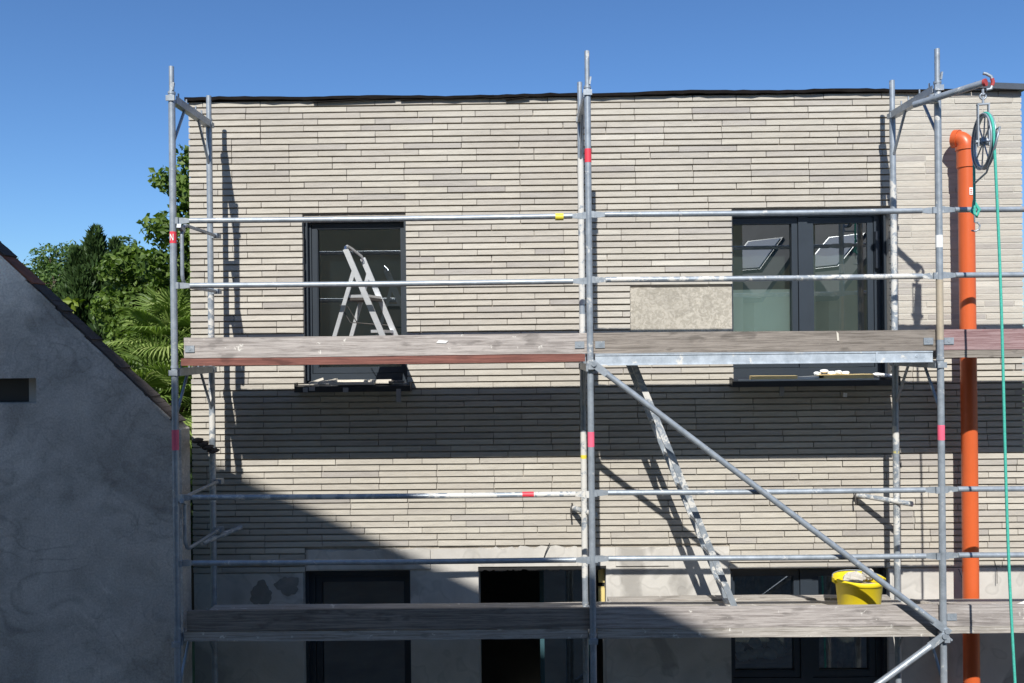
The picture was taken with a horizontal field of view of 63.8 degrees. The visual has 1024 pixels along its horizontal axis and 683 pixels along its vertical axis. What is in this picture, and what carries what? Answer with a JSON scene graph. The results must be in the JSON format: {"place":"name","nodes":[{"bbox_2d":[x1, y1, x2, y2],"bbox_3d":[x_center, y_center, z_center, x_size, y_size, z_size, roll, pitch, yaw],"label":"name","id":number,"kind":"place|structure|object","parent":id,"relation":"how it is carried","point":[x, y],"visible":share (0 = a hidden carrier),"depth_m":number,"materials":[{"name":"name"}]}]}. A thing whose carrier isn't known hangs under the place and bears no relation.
{"place":"outdoors","nodes":[
{"label":"outdoors","id":0,"kind":"place"},
{"bbox_2d":[178,255,193,609],"bbox_3d":[-4.746,1.461,12.474,1.238,5.690,1.038,-1,0,-29],"label":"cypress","id":1,"kind":"object","parent":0,"point":[192,580],"visible":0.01,"depth_m":12.37,"materials":[{"name":"green plant"}]},
{"bbox_2d":[0,0,1023,370],"label":"sky","id":2,"kind":"structure","parent":0,"point":[84,84],"materials":[{"name":"blue"}]},
{"bbox_2d":[158,376,1023,682],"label":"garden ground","id":3,"kind":"structure","parent":0,"point":[194,644],"depth_m":11.22,"materials":[{"name":"green plant"}]},
{"bbox_2d":[17,240,81,293],"bbox_3d":[-8.724,1.197,15.410,2.954,6.314,2.520,-1,0,31],"label":"garden tree","id":4,"kind":"object","parent":3,"relation":"on","point":[50,270],"visible":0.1,"depth_m":15.38,"materials":[{"name":"green plant"}]},
{"bbox_2d":[61,297,83,319],"bbox_3d":[-6.146,1.849,11.215,0.776,4.939,0.765,-1,0,1],"label":"lime shrub","id":5,"kind":"object","parent":3,"relation":"on","point":[73,303],"visible":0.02,"depth_m":11.01,"materials":[{"name":"green plant"}]},
{"bbox_2d":[63,235,169,337],"bbox_3d":[-7.542,1.127,16.037,2.788,6.418,2.542,-1,0,-36],"label":"garden tree","id":6,"kind":"object","parent":3,"relation":"on","point":[127,239],"depth_m":15.94,"materials":[{"name":"green plant"}]},
{"bbox_2d":[53,222,194,567],"bbox_3d":[-5.600,1.310,11.473,2.353,6.013,1.934,-1,0,1],"label":"cypress","id":7,"kind":"object","parent":3,"relation":"on","point":[80,280],"visible":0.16,"depth_m":11.45,"materials":[{"name":"green plant"}]},
{"bbox_2d":[85,243,169,388],"bbox_3d":[-4.650,1.530,10.316,1.383,5.547,0.921,-1,0,1],"label":"broadleaf tree","id":8,"kind":"object","parent":3,"relation":"on","point":[120,267],"visible":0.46,"depth_m":10.18,"materials":[{"name":"green plant"}]},
{"bbox_2d":[106,281,191,411],"bbox_3d":[-3.603,1.810,8.805,1.476,4.970,1.533,-1,0,1],"label":"fan palm","id":9,"kind":"object","parent":3,"relation":"on","point":[156,312],"visible":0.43,"depth_m":8.59,"materials":[{"name":"green plant"}]},
{"bbox_2d":[113,332,192,453],"bbox_3d":[-3.644,2.098,8.436,1.774,4.397,1.702,-1,0,1],"label":"fan palm","id":10,"kind":"object","parent":3,"relation":"on","point":[156,379],"visible":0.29,"depth_m":8.22,"materials":[{"name":"green plant"}]},
{"bbox_2d":[134,143,191,408],"bbox_3d":[-3.609,0.988,9.783,1.767,6.607,1.151,-1,0,1],"label":"broadleaf tree","id":11,"kind":"object","parent":3,"relation":"on","point":[159,259],"visible":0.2,"depth_m":9.50,"materials":[{"name":"green plant"}]},
{"bbox_2d":[735,637,785,660],"bbox_3d":[2.198,2.739,7.316,0.492,0.200,0.134,-1,0,-5],"label":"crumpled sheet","id":12,"kind":"object","parent":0,"point":[776,650],"visible":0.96,"depth_m":7.30,"materials":[{"name":"black plastic"}]},
{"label":"yard ground","id":13,"kind":"structure","parent":0,"visible":0},
{"bbox_2d":[0,241,219,682],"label":"gable wall","id":14,"kind":"structure","parent":13,"relation":"on","point":[86,549],"depth_m":6.58,"materials":[{"name":"paint"}]},
{"bbox_2d":[166,48,1023,682],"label":"scaffold","id":15,"kind":"object","parent":13,"relation":"on","point":[942,618],"visible":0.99,"depth_m":6.07,"materials":[{"name":"metal"}]},
{"bbox_2d":[332,245,397,335],"bbox_3d":[-1.137,-0.313,6.451,0.567,0.870,0.352,-1,0,1],"label":"step ladder","id":16,"kind":"object","parent":15,"relation":"on","point":[366,298],"visible":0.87,"depth_m":6.30,"materials":[{"name":"metal"}]},
{"bbox_2d":[626,365,736,605],"bbox_3d":[1.343,1.147,6.487,0.827,1.959,0.352,-1,0,1],"label":"access ladder","id":17,"kind":"object","parent":15,"relation":"on","point":[681,484],"visible":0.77,"depth_m":6.32,"materials":[{"name":"metal"}]},
{"bbox_2d":[832,569,885,604],"bbox_3d":[2.703,1.961,6.414,0.396,0.276,0.380,-1,0,1],"label":"bucket","id":18,"kind":"object","parent":15,"relation":"on","point":[849,593],"visible":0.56,"depth_m":6.29,"materials":[{"name":"yellow plastic"}]},
{"bbox_2d":[843,571,865,582],"bbox_3d":[2.675,1.847,6.438,0.190,0.092,0.112,-1,0,1],"label":"rubble lump","id":19,"kind":"object","parent":18,"relation":"in","point":[855,577],"visible":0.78,"depth_m":6.40,"materials":[{"name":"white stone"}]},
{"bbox_2d":[910,599,938,603],"bbox_3d":[3.296,2.079,6.549,0.242,0.028,0.030,-1,0,42],"label":"wood offcut","id":20,"kind":"object","parent":15,"relation":"on","point":[920,601],"visible":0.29,"depth_m":6.55,"materials":[{"name":"brown wood"}]},
{"bbox_2d":[971,72,1000,183],"bbox_3d":[3.259,-1.488,5.659,0.119,0.736,0.436,-1,0,1],"label":"rope pulley","id":21,"kind":"object","parent":15,"relation":"hanging from","point":[983,142],"visible":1,"depth_m":5.67,"materials":[{"name":"metal"}]},
{"bbox_2d":[970,112,1016,682],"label":"rope","id":22,"kind":"object","parent":21,"relation":"hanging from","point":[975,206],"visible":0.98,"depth_m":5.47,"materials":[{"name":"green fabric"}]},
{"bbox_2d":[184,82,1023,682],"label":"brick house","id":23,"kind":"structure","parent":13,"relation":"on","point":[462,428],"depth_m":7.05,"materials":[{"name":"brick"}]},
{"bbox_2d":[309,378,323,384],"bbox_3d":[-1.669,0.338,7.016,0.126,0.057,0.050,-1,0,-11],"label":"brick slip","id":24,"kind":"object","parent":23,"relation":"on","point":[317,380],"visible":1,"depth_m":6.99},
{"bbox_2d":[318,378,337,383],"bbox_3d":[-1.568,0.339,7.005,0.164,0.050,0.050,-1,0,6],"label":"brick slip","id":25,"kind":"object","parent":23,"relation":"on","point":[327,381],"visible":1,"depth_m":6.98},
{"bbox_2d":[329,382,374,384],"bbox_3d":[-1.359,0.355,6.989,0.380,0.027,0.040,-1,0,1],"label":"brick slip","id":26,"kind":"object","parent":23,"relation":"on","point":[351,383],"visible":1,"depth_m":6.97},
{"bbox_2d":[304,221,407,382],"bbox_3d":[-1.348,-0.355,7.310,0.890,1.442,0.354,-1,0,1],"label":"window","id":27,"kind":"structure","parent":23,"relation":"in","point":[383,244],"depth_m":7.48,"materials":[{"name":"black glass"}]},
{"bbox_2d":[305,570,410,682],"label":"window","id":28,"kind":"structure","parent":23,"relation":"in","point":[314,580],"depth_m":7.21,"materials":[{"name":"black metal"}]},
{"bbox_2d":[337,379,391,383],"bbox_3d":[-1.258,0.344,7.033,0.461,0.036,0.050,-1,0,-1],"label":"brick slip","id":29,"kind":"object","parent":23,"relation":"on","point":[381,381],"visible":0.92,"depth_m":7.01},
{"bbox_2d":[388,380,404,382],"bbox_3d":[-0.984,0.343,7.010,0.131,0.022,0.040,-1,0,1],"label":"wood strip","id":30,"kind":"object","parent":23,"relation":"on","point":[397,381],"visible":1,"depth_m":6.99,"materials":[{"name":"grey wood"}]},
{"bbox_2d":[539,570,589,682],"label":"inner door","id":31,"kind":"structure","parent":23,"relation":"in","point":[541,573],"depth_m":7.75,"materials":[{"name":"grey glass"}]},
{"bbox_2d":[735,655,791,668],"bbox_3d":[2.227,2.881,7.339,0.650,0.090,0.180,-1,0,1],"label":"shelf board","id":32,"kind":"object","parent":23,"relation":"attached to","point":[776,663],"visible":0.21,"depth_m":7.25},
{"bbox_2d":[749,375,797,378],"bbox_3d":[2.216,0.307,6.979,0.390,0.037,0.060,-1,0,1],"label":"insulation strip","id":33,"kind":"object","parent":23,"relation":"on","point":[776,377],"visible":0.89,"depth_m":6.95,"materials":[{"name":"beige"}]},
{"bbox_2d":[730,568,886,682],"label":"window","id":34,"kind":"structure","parent":23,"relation":"in","point":[814,659],"depth_m":7.14,"materials":[{"name":"black glass"}]},
{"bbox_2d":[738,378,879,380],"bbox_3d":[2.501,0.323,6.941,1.180,0.015,0.030,-1,0,1],"label":"window sill","id":35,"kind":"structure","parent":23,"relation":"on","point":[807,379],"depth_m":6.93,"materials":[{"name":"black metal"}]},
{"bbox_2d":[731,214,887,376],"bbox_3d":[2.535,-0.403,7.284,1.399,1.441,0.356,-1,0,1],"label":"window","id":36,"kind":"structure","parent":23,"relation":"in","point":[802,244],"depth_m":7.26,"materials":[{"name":"black glass"}]},
{"bbox_2d":[798,376,823,378],"bbox_3d":[2.521,0.303,6.966,0.221,0.029,0.040,-1,0,1],"label":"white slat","id":37,"kind":"object","parent":23,"relation":"on","point":[808,377],"visible":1,"depth_m":6.95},
{"bbox_2d":[816,374,873,378],"bbox_3d":[2.821,0.295,6.973,0.460,0.038,0.060,-1,0,1],"label":"insulation strip","id":38,"kind":"object","parent":23,"relation":"on","point":[836,376],"visible":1,"depth_m":6.94,"materials":[{"name":"brown wood"}]},
{"bbox_2d":[813,369,849,374],"bbox_3d":[2.711,0.260,6.983,0.305,0.051,0.064,-1,0,1],"label":"crumpled foil","id":39,"kind":"object","parent":38,"relation":"on","point":[831,372],"visible":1,"depth_m":6.97,"materials":[{"name":"white"}]},
{"bbox_2d":[873,373,891,377],"bbox_3d":[3.149,0.287,6.982,0.189,0.048,0.062,-1,0,1],"label":"crumpled foil","id":40,"kind":"object","parent":23,"relation":"on","point":[884,375],"visible":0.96,"depth_m":6.96,"materials":[{"name":"white"}]},
{"bbox_2d":[949,130,979,682],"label":"drain pipe","id":41,"kind":"object","parent":23,"relation":"attached to","point":[960,141],"visible":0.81,"depth_m":6.77,"materials":[{"name":"orange plastic"}]},
{"bbox_3d":[2.704,1.986,6.414,0.320,0.190,0.320,-1,0,1],"label":"rubble fill","id":42,"kind":"object","parent":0,"visible":0},
{"bbox_2d":[861,568,873,579],"bbox_3d":[2.802,1.830,6.476,0.095,0.091,0.079,-1,0,1],"label":"rubble lump","id":43,"kind":"object","parent":42,"relation":"on","point":[867,577],"visible":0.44,"depth_m":6.45,"materials":[{"name":"beige stone"}]}
]}

